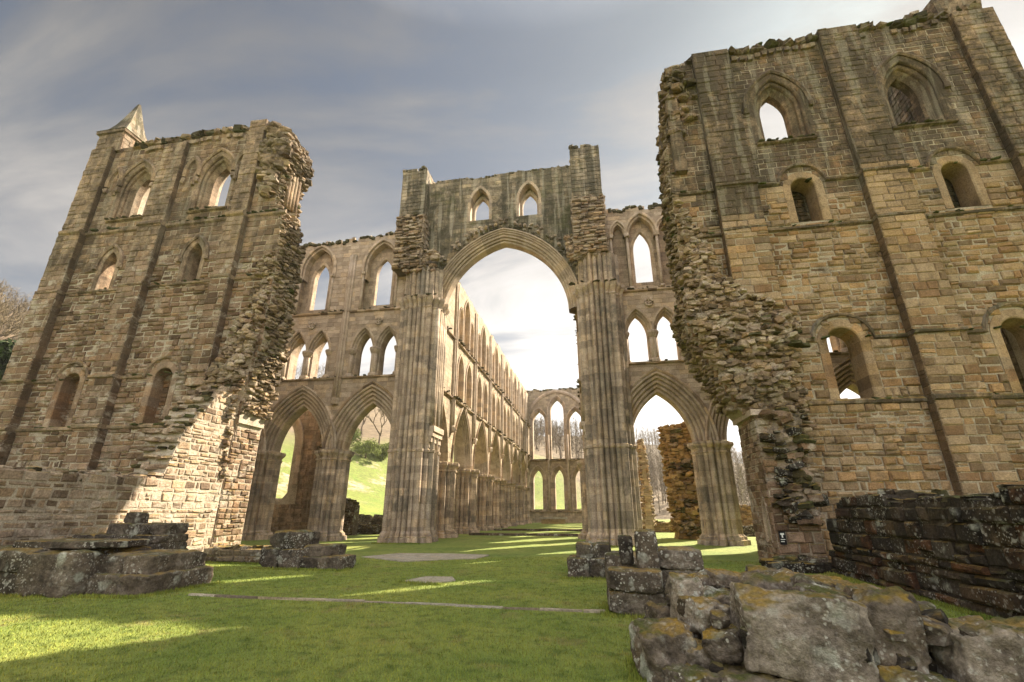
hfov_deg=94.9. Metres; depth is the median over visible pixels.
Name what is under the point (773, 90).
window
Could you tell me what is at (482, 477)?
choir arcade
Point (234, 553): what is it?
footing wall
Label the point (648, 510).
wall fragment
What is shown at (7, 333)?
bare tree
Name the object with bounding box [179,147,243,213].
window
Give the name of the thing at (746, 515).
wall
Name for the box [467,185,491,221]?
window
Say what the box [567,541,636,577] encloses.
pier stump
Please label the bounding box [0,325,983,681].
ground
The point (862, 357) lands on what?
window
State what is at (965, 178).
window
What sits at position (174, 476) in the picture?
aisle wall
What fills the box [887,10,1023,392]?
gable wall
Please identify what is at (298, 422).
window
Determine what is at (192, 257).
window
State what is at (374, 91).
sky
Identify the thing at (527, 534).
stone step
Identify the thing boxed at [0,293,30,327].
bare tree
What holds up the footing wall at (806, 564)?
on the ground at (366, 483)
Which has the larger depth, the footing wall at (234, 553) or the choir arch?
the choir arch
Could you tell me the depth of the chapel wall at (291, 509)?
35.86 m
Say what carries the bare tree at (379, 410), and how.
on the ground at (366, 483)
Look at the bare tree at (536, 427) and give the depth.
156.71 m
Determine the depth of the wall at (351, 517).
34.98 m
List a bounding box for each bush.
[350,427,361,444]
[350,438,381,457]
[371,442,388,460]
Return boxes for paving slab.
[363,553,488,561]
[405,576,455,583]
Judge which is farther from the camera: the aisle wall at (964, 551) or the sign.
the sign
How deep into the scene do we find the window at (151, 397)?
21.18 m
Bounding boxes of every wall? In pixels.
[0,104,314,546]
[0,383,238,551]
[203,544,271,562]
[271,410,321,533]
[343,498,359,534]
[357,524,381,533]
[358,514,382,525]
[526,387,583,522]
[629,564,1023,681]
[643,520,674,531]
[656,0,1023,561]
[739,504,752,525]
[742,525,754,536]
[759,555,833,573]
[826,484,1023,618]
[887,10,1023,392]
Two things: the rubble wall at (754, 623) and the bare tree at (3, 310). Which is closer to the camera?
the rubble wall at (754, 623)
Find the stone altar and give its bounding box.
[539,517,566,523]
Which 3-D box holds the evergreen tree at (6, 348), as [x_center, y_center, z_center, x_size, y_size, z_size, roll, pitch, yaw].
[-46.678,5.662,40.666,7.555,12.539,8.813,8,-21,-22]
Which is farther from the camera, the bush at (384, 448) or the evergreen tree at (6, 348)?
the bush at (384, 448)
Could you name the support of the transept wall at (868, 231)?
on the ground at (366, 483)
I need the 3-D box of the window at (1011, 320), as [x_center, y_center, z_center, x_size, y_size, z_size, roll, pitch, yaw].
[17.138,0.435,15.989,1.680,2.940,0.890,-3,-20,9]
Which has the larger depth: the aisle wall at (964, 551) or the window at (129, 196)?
the window at (129, 196)
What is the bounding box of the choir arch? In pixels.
[377,144,642,545]
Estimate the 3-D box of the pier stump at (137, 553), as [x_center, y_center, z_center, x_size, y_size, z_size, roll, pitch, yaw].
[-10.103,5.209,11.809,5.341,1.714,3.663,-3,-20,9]
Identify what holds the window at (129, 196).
in the transept wall at (136, 320)
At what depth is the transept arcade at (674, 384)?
27.70 m
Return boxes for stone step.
[469,533,578,535]
[494,528,581,530]
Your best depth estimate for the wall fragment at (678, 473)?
30.64 m
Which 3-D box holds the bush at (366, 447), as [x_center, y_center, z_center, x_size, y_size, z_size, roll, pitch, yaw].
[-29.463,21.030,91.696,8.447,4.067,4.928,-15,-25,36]
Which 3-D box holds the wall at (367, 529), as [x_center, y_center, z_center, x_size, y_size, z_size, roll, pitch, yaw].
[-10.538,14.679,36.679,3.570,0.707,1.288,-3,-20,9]
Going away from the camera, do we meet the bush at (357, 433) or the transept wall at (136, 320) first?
the transept wall at (136, 320)
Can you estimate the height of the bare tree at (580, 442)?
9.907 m
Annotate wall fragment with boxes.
[636,439,656,530]
[657,422,701,539]
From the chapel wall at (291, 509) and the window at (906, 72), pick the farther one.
the chapel wall at (291, 509)
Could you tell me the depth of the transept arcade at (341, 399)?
31.73 m
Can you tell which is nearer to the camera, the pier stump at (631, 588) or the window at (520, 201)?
the pier stump at (631, 588)
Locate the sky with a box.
[0,0,1023,461]
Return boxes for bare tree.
[0,279,14,299]
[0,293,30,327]
[0,296,21,337]
[0,298,26,339]
[361,417,366,433]
[366,408,386,445]
[534,418,541,448]
[552,426,563,458]
[571,432,582,457]
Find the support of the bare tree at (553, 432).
on the ground at (366, 483)
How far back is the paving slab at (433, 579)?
12.13 m
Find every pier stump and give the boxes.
[0,512,213,597]
[259,530,355,569]
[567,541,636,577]
[604,529,703,615]
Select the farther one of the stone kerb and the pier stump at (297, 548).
the pier stump at (297, 548)
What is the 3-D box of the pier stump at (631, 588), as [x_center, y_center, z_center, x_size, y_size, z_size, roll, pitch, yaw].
[2.658,4.297,8.863,1.789,1.418,1.507,-3,-20,9]
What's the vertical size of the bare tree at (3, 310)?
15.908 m
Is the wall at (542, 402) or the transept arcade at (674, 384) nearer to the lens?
the transept arcade at (674, 384)
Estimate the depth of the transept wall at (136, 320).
22.67 m
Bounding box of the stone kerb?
[188,593,605,612]
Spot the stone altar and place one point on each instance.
(553, 520)
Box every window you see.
[42,367,84,426]
[90,243,123,289]
[102,159,159,222]
[136,361,177,423]
[175,234,209,281]
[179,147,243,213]
[280,418,304,483]
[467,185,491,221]
[516,180,541,216]
[743,69,817,146]
[783,172,831,222]
[817,319,885,399]
[873,51,958,129]
[932,156,991,208]
[989,309,1023,392]
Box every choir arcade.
[436,282,531,537]
[573,311,587,538]
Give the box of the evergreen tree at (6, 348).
[0,338,16,380]
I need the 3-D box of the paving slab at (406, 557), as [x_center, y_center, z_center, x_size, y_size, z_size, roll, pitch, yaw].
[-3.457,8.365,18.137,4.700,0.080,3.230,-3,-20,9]
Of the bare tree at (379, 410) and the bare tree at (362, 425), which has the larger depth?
the bare tree at (362, 425)
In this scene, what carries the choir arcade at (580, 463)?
on the ground at (366, 483)
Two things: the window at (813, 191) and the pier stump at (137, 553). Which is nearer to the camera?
the pier stump at (137, 553)
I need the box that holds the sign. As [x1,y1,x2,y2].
[778,531,786,544]
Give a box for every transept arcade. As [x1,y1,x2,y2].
[241,230,405,540]
[606,202,859,545]
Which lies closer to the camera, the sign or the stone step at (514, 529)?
the sign
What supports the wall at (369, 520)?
on the ground at (366, 483)
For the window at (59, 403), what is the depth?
22.00 m
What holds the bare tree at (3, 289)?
on the ground at (366, 483)
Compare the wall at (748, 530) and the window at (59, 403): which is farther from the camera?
the wall at (748, 530)
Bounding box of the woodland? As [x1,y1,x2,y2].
[0,285,749,512]
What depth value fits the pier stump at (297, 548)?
14.88 m
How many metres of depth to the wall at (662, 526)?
39.47 m

